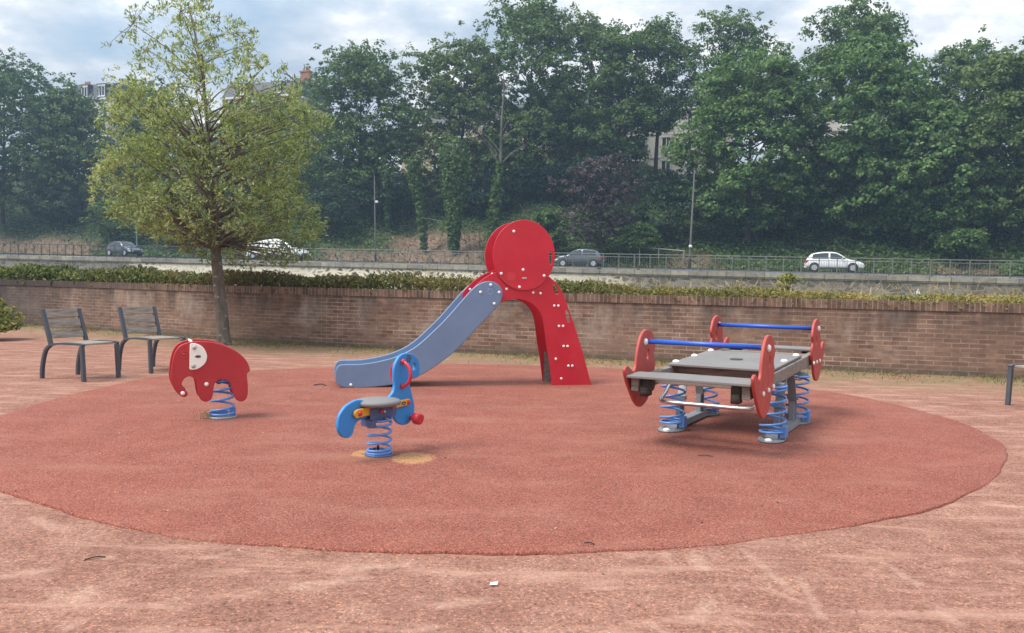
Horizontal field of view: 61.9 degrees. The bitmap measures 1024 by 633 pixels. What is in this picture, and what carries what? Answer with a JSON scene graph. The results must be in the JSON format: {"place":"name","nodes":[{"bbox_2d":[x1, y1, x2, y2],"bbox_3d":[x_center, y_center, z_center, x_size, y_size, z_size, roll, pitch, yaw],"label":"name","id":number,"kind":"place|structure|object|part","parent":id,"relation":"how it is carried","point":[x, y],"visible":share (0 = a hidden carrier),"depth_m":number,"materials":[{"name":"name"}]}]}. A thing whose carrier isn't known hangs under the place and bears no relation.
{"place":"outdoors","nodes":[
{"label":"outdoors","id":0,"kind":"place"},
{"bbox_2d":[0,325,1023,632],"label":"ground","id":1,"kind":"structure","parent":0,"point":[956,565],"depth_m":3.66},
{"bbox_2d":[0,295,24,332],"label":"shrub","id":2,"kind":"object","parent":1,"relation":"on","point":[8,322],"visible":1,"depth_m":15.54,"materials":[{"name":"green plant"}]},
{"bbox_2d":[40,308,120,381],"bbox_3d":[-5.119,0.324,10.129,0.686,0.817,0.549,2,3,21],"label":"chair","id":3,"kind":"object","parent":1,"relation":"on","point":[81,331],"visible":1,"depth_m":10.14,"materials":[{"name":"metal"}]},
{"bbox_2d":[117,306,185,372],"bbox_3d":[-4.684,0.288,11.110,0.686,0.817,0.549,3,3,31],"label":"chair","id":4,"kind":"object","parent":1,"relation":"on","point":[124,320],"visible":0.91,"depth_m":11.15,"materials":[{"name":"metal"}]},
{"bbox_2d":[197,411,211,418],"bbox_3d":[-2.659,0.872,7.379,0.163,0.125,0.131,1,3,0],"label":"dry weed","id":5,"kind":"object","parent":1,"relation":"on","point":[207,414],"visible":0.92,"depth_m":7.37,"materials":[{"name":"plant"}]},
{"bbox_2d":[82,0,335,344],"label":"young tree","id":6,"kind":"object","parent":1,"relation":"on","point":[208,182],"visible":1,"depth_m":14.56,"materials":[{"name":"green plant"}]},
{"bbox_2d":[0,364,1007,555],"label":"rubber surface","id":7,"kind":"object","parent":1,"relation":"on","point":[622,477],"visible":0.86,"depth_m":5.71,"materials":[{"name":"red rubber"}]},
{"bbox_2d":[169,339,249,418],"bbox_3d":[-2.631,0.538,7.418,0.643,0.682,0.330,0,3,-25],"label":"spring elephant","id":8,"kind":"object","parent":7,"relation":"on","point":[206,364],"visible":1,"depth_m":7.30},
{"bbox_2d":[336,353,423,456],"bbox_3d":[-0.914,0.621,5.984,0.318,0.701,0.813,3,3,35],"label":"spring seahorse","id":9,"kind":"object","parent":7,"relation":"on","point":[396,405],"visible":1,"depth_m":5.98,"materials":[{"name":"blue plastic"}]},
{"bbox_2d":[334,220,590,387],"bbox_3d":[-0.552,-0.167,10.109,3.023,1.957,0.560,0,3,-13],"label":"slide","id":10,"kind":"object","parent":7,"relation":"on","point":[519,267],"visible":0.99,"depth_m":9.98,"materials":[{"name":"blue plastic"}]},
{"bbox_2d":[623,315,824,443],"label":"spring platform","id":11,"kind":"structure","parent":7,"relation":"on","point":[741,374],"depth_m":6.94,"materials":[{"name":"metal"}]},
{"bbox_2d":[0,279,1023,378],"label":"brick wall","id":12,"kind":"structure","parent":1,"relation":"on","point":[947,338],"depth_m":13.74,"materials":[{"name":"brown brick"}]},
{"bbox_2d":[0,263,1023,309],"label":"hedge","id":13,"kind":"object","parent":12,"relation":"on","point":[126,273],"visible":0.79,"depth_m":15.02,"materials":[{"name":"green plant"}]},
{"bbox_2d":[11,356,1016,632],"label":"debris","id":14,"kind":"object","parent":1,"relation":"on","point":[565,458],"visible":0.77,"depth_m":4.50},
{"bbox_2d":[23,323,1023,388],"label":"grass","id":15,"kind":"structure","parent":1,"relation":"on","point":[245,342],"depth_m":13.71,"materials":[{"name":"green plant"}]},
{"bbox_2d":[1005,363,1023,404],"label":"chair","id":16,"kind":"object","parent":1,"relation":"on","point":[1010,383],"visible":1,"depth_m":9.20,"materials":[{"name":"metal"}]},
{"bbox_2d":[0,153,1023,277],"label":"hill","id":17,"kind":"structure","parent":0,"point":[438,236],"depth_m":85.64,"materials":[{"name":"green plant"}]},
{"bbox_2d":[8,182,92,228],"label":"bank shrub","id":18,"kind":"object","parent":17,"relation":"on","point":[61,198],"visible":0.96,"depth_m":100.93,"materials":[{"name":"green plant"}]},
{"bbox_2d":[0,47,109,226],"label":"tree","id":19,"kind":"object","parent":17,"relation":"on","point":[12,81],"visible":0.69,"depth_m":104.69,"materials":[{"name":"green plant"}]},
{"bbox_2d":[0,78,127,218],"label":"tree","id":20,"kind":"object","parent":17,"relation":"on","point":[61,123],"visible":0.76,"depth_m":103.96,"materials":[{"name":"green plant"}]},
{"bbox_2d":[59,81,154,179],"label":"house","id":21,"kind":"structure","parent":17,"relation":"on","point":[88,88],"depth_m":129.35,"materials":[{"name":"stone"}]},
{"bbox_2d":[80,85,87,96],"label":"window","id":22,"kind":"structure","parent":21,"relation":"in","point":[84,87],"depth_m":129.70,"materials":[{"name":"grey"}]},
{"bbox_2d":[98,84,104,96],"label":"window","id":23,"kind":"structure","parent":21,"relation":"in","point":[101,92],"depth_m":128.66,"materials":[{"name":"grey"}]},
{"bbox_2d":[79,198,145,242],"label":"bank shrub","id":24,"kind":"object","parent":17,"relation":"on","point":[110,230],"visible":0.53,"depth_m":93.88,"materials":[{"name":"green plant"}]},
{"bbox_2d":[96,74,204,185],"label":"tree","id":25,"kind":"object","parent":17,"relation":"on","point":[136,123],"visible":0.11,"depth_m":110.08,"materials":[{"name":"green plant"}]},
{"bbox_2d":[148,208,201,240],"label":"bank shrub","id":26,"kind":"object","parent":17,"relation":"on","point":[171,225],"visible":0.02,"depth_m":92.17,"materials":[{"name":"green plant"}]},
{"bbox_2d":[196,187,262,219],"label":"bank shrub","id":27,"kind":"object","parent":17,"relation":"on","point":[229,192],"visible":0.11,"depth_m":99.07,"materials":[{"name":"green plant"}]},
{"bbox_2d":[183,93,339,207],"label":"tree","id":28,"kind":"object","parent":17,"relation":"on","point":[301,178],"visible":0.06,"depth_m":102.64,"materials":[{"name":"green plant"}]},
{"bbox_2d":[220,68,332,174],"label":"house","id":29,"kind":"structure","parent":17,"relation":"on","point":[305,73],"depth_m":121.13,"materials":[{"name":"stone"}]},
{"bbox_2d":[286,173,373,236],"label":"bank shrub","id":30,"kind":"object","parent":17,"relation":"on","point":[329,210],"visible":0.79,"depth_m":88.80,"materials":[{"name":"green plant"}]},
{"bbox_2d":[267,38,433,212],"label":"tree","id":31,"kind":"object","parent":17,"relation":"on","point":[368,146],"visible":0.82,"depth_m":93.36,"materials":[{"name":"green plant"}]},
{"bbox_2d":[380,169,391,232],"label":"ivy tree","id":32,"kind":"object","parent":17,"relation":"on","point":[387,209],"visible":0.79,"depth_m":90.00,"materials":[{"name":"green plant"}]},
{"bbox_2d":[355,165,438,225],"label":"bank shrub","id":33,"kind":"object","parent":17,"relation":"on","point":[401,177],"visible":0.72,"depth_m":91.56,"materials":[{"name":"green plant"}]},
{"bbox_2d":[403,153,428,253],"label":"ivy tree","id":34,"kind":"object","parent":17,"relation":"on","point":[414,175],"visible":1,"depth_m":82.91,"materials":[{"name":"green plant"}]},
{"bbox_2d":[435,134,470,256],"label":"ivy tree","id":35,"kind":"object","parent":17,"relation":"on","point":[453,191],"visible":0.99,"depth_m":80.64,"materials":[{"name":"green plant"}]},
{"bbox_2d":[426,218,481,252],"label":"hand rail","id":36,"kind":"object","parent":17,"relation":"on","point":[444,221],"visible":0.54,"depth_m":82.53,"materials":[{"name":"grey metal"}]},
{"bbox_2d":[389,32,522,198],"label":"tree","id":37,"kind":"object","parent":17,"relation":"on","point":[455,98],"visible":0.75,"depth_m":93.33,"materials":[{"name":"green plant"}]},
{"bbox_2d":[401,104,527,177],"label":"house","id":38,"kind":"structure","parent":17,"relation":"on","point":[480,127],"depth_m":111.61,"materials":[{"name":"beige stone"}]},
{"bbox_2d":[462,169,516,218],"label":"bank shrub","id":39,"kind":"object","parent":17,"relation":"on","point":[473,194],"visible":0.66,"depth_m":90.87,"materials":[{"name":"green plant"}]},
{"bbox_2d":[474,58,525,240],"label":"ivy tree","id":40,"kind":"object","parent":17,"relation":"on","point":[493,214],"visible":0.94,"depth_m":80.17,"materials":[{"name":"green plant"}]},
{"bbox_2d":[0,160,1023,275],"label":"ground cover","id":41,"kind":"object","parent":17,"relation":"on","point":[790,251],"visible":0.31,"depth_m":78.17,"materials":[{"name":"green plant"}]},
{"bbox_2d":[433,0,600,193],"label":"tree","id":42,"kind":"object","parent":17,"relation":"on","point":[534,23],"visible":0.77,"depth_m":92.64,"materials":[{"name":"green plant"}]},
{"bbox_2d":[530,206,572,248],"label":"bank shrub","id":43,"kind":"object","parent":17,"relation":"on","point":[551,223],"visible":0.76,"depth_m":76.74,"materials":[{"name":"green plant"}]},
{"bbox_2d":[527,94,644,161],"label":"house","id":44,"kind":"structure","parent":17,"relation":"on","point":[539,147],"depth_m":105.89,"materials":[{"name":"beige stone"}]},
{"bbox_2d":[534,6,647,183],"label":"tree","id":45,"kind":"object","parent":17,"relation":"on","point":[586,29],"visible":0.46,"depth_m":93.48,"materials":[{"name":"green plant"}]},
{"bbox_2d":[546,151,646,268],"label":"purple tree","id":46,"kind":"object","parent":17,"relation":"on","point":[605,222],"visible":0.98,"depth_m":74.34,"materials":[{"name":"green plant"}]},
{"bbox_2d":[554,148,641,200],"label":"bank shrub","id":47,"kind":"object","parent":17,"relation":"on","point":[583,158],"visible":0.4,"depth_m":89.39,"materials":[{"name":"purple plant"}]},
{"bbox_2d":[567,23,678,195],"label":"tree","id":48,"kind":"object","parent":17,"relation":"on","point":[616,80],"visible":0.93,"depth_m":90.01,"materials":[{"name":"green plant"}]},
{"bbox_2d":[614,221,663,269],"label":"bank shrub","id":49,"kind":"object","parent":17,"relation":"on","point":[646,236],"visible":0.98,"depth_m":73.78,"materials":[{"name":"green plant"}]},
{"bbox_2d":[639,247,683,269],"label":"hand rail","id":50,"kind":"object","parent":17,"relation":"on","point":[658,253],"visible":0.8,"depth_m":73.79,"materials":[{"name":"grey metal"}]},
{"bbox_2d":[614,12,710,196],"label":"tree","id":51,"kind":"object","parent":17,"relation":"on","point":[661,31],"visible":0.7,"depth_m":91.70,"materials":[{"name":"green plant"}]},
{"bbox_2d":[624,166,705,242],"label":"bank shrub","id":52,"kind":"object","parent":17,"relation":"on","point":[668,230],"visible":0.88,"depth_m":77.79,"materials":[{"name":"green plant"}]},
{"bbox_2d":[629,94,734,176],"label":"house","id":53,"kind":"structure","parent":17,"relation":"on","point":[663,140],"depth_m":102.41,"materials":[{"name":"stone"}]},
{"bbox_2d":[660,159,670,171],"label":"window","id":54,"kind":"structure","parent":53,"relation":"in","point":[664,164],"depth_m":102.55,"materials":[{"name":"grey glass"}]},
{"bbox_2d":[660,135,672,150],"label":"window","id":55,"kind":"structure","parent":53,"relation":"in","point":[665,138],"depth_m":102.44,"materials":[{"name":"grey"}]},
{"bbox_2d":[662,5,795,162],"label":"tree","id":56,"kind":"object","parent":17,"relation":"on","point":[756,42],"visible":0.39,"depth_m":90.77,"materials":[{"name":"green plant"}]},
{"bbox_2d":[660,40,836,241],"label":"tree","id":57,"kind":"object","parent":17,"relation":"on","point":[737,113],"visible":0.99,"depth_m":74.26,"materials":[{"name":"green plant"}]},
{"bbox_2d":[773,180,840,222],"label":"bank shrub","id":58,"kind":"object","parent":17,"relation":"on","point":[810,215],"visible":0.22,"depth_m":78.58,"materials":[{"name":"green plant"}]},
{"bbox_2d":[779,100,928,163],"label":"house","id":59,"kind":"structure","parent":17,"relation":"on","point":[835,126],"depth_m":96.58,"materials":[{"name":"stone"}]},
{"bbox_2d":[796,0,916,185],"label":"tree","id":60,"kind":"object","parent":17,"relation":"on","point":[867,21],"visible":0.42,"depth_m":82.85,"materials":[{"name":"green plant"}]},
{"bbox_2d":[775,27,960,239],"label":"tree","id":61,"kind":"object","parent":17,"relation":"on","point":[892,81],"visible":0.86,"depth_m":72.03,"materials":[{"name":"green plant"}]},
{"bbox_2d":[865,98,1018,245],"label":"tree","id":62,"kind":"object","parent":17,"relation":"on","point":[951,214],"visible":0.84,"depth_m":69.05,"materials":[{"name":"green plant"}]},
{"bbox_2d":[933,227,990,265],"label":"tree","id":63,"kind":"object","parent":17,"relation":"on","point":[957,240],"visible":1,"depth_m":66.66,"materials":[{"name":"green plant"}]},
{"bbox_2d":[916,24,1022,195],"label":"tree","id":64,"kind":"object","parent":17,"relation":"on","point":[959,61],"visible":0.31,"depth_m":80.54,"materials":[{"name":"green plant"}]},
{"bbox_2d":[940,36,1023,241],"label":"tree","id":65,"kind":"object","parent":17,"relation":"on","point":[999,81],"visible":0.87,"depth_m":68.55,"materials":[{"name":"green plant"}]},
{"bbox_2d":[0,253,1023,277],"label":"road","id":66,"kind":"structure","parent":0,"point":[571,266],"depth_m":67.31,"materials":[{"name":"grey asphalt"}]},
{"bbox_2d":[107,241,143,255],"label":"hatchback","id":67,"kind":"object","parent":66,"relation":"on","point":[119,250],"visible":0.85,"depth_m":80.70,"materials":[{"name":"grey paint"}]},
{"bbox_2d":[246,239,310,259],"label":"car","id":68,"kind":"object","parent":66,"relation":"on","point":[252,256],"visible":0.22,"depth_m":75.23,"materials":[{"name":"white paint"}]},
{"bbox_2d":[554,249,605,267],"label":"suv","id":69,"kind":"object","parent":66,"relation":"on","point":[572,260],"visible":0.81,"depth_m":70.08,"materials":[{"name":"grey paint"}]},
{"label":"window","id":70,"kind":"part","parent":69,"relation":"part of","materials":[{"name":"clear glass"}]},
{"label":"window","id":71,"kind":"part","parent":69,"relation":"part of","materials":[{"name":"black glass"}]},
{"bbox_2d":[804,252,864,272],"bbox_3d":[23.232,-3.911,61.528,4.090,1.496,2.080,2,3,18],"label":"hatchback","id":72,"kind":"object","parent":66,"relation":"on","point":[846,262],"visible":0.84,"depth_m":60.83,"materials":[{"name":"white paint"}]},
{"bbox_3d":[22.083,-4.351,61.073,1.073,0.412,0.142,2,3,18],"label":"window","id":73,"kind":"part","parent":72,"relation":"part of","materials":[{"name":"black glass"}]},
{"bbox_3d":[23.216,-4.300,60.700,1.073,0.442,0.144,2,3,18],"label":"window","id":74,"kind":"part","parent":72,"relation":"part of","materials":[{"name":"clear glass"}]},
{"bbox_2d":[0,0,1023,277],"label":"sky","id":75,"kind":"structure","parent":0,"point":[64,36],"materials":[{"name":"white"}]},
{"bbox_2d":[25,255,1023,278],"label":"pavement","id":76,"kind":"structure","parent":0,"point":[590,268],"depth_m":62.56,"materials":[{"name":"grey concrete"}]},
{"bbox_2d":[374,174,377,261],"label":"lamp post","id":77,"kind":"object","parent":76,"relation":"on","point":[375,218],"visible":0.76,"depth_m":69.72,"materials":[{"name":"grey metal"}]},
{"bbox_2d":[688,168,695,268],"bbox_3d":[13.031,-7.076,61.809,0.320,7.371,0.334,3,2,0],"label":"lamp post","id":78,"kind":"object","parent":76,"relation":"on","point":[689,257],"visible":0.84,"depth_m":61.77,"materials":[{"name":"grey metal"}]},
{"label":"river bank","id":79,"kind":"structure","parent":0,"visible":0},
{"bbox_2d":[409,255,435,276],"bbox_3d":[-1.982,-0.890,18.943,0.557,0.962,0.566,2,3,13],"label":"dry weed","id":80,"kind":"object","parent":79,"relation":"on","point":[424,267],"visible":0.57,"depth_m":18.89,"materials":[{"name":"plant"}]},
{"bbox_2d":[0,255,1023,301],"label":"stone wall","id":81,"kind":"structure","parent":79,"relation":"on","point":[680,278],"depth_m":62.41,"materials":[{"name":"grey stone"}]},
{"bbox_2d":[0,243,296,260],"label":"railing","id":82,"kind":"object","parent":81,"relation":"on","point":[114,256],"visible":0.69,"depth_m":77.60,"materials":[{"name":"grey metal"}]},
{"bbox_2d":[303,248,1023,277],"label":"railing","id":83,"kind":"object","parent":81,"relation":"on","point":[682,269],"visible":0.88,"depth_m":60.59,"materials":[{"name":"grey metal"}]},
{"bbox_2d":[725,278,749,290],"bbox_3d":[3.841,-0.425,14.777,0.366,0.499,0.432,0,3,-29],"label":"dry weed","id":84,"kind":"object","parent":79,"relation":"on","point":[738,283],"visible":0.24,"depth_m":14.74,"materials":[{"name":"plant"}]},
{"bbox_2d":[776,271,804,290],"bbox_3d":[4.731,-0.488,14.618,0.453,0.570,0.446,0,3,-25],"label":"weed","id":85,"kind":"object","parent":79,"relation":"on","point":[787,276],"visible":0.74,"depth_m":14.56,"materials":[{"name":"green plant"}]},
{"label":"verge","id":86,"kind":"structure","parent":0,"visible":0},
{"bbox_2d":[135,182,137,257],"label":"lamp post","id":87,"kind":"object","parent":86,"relation":"on","point":[136,230],"visible":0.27,"depth_m":88.00,"materials":[{"name":"grey metal"}]}
]}

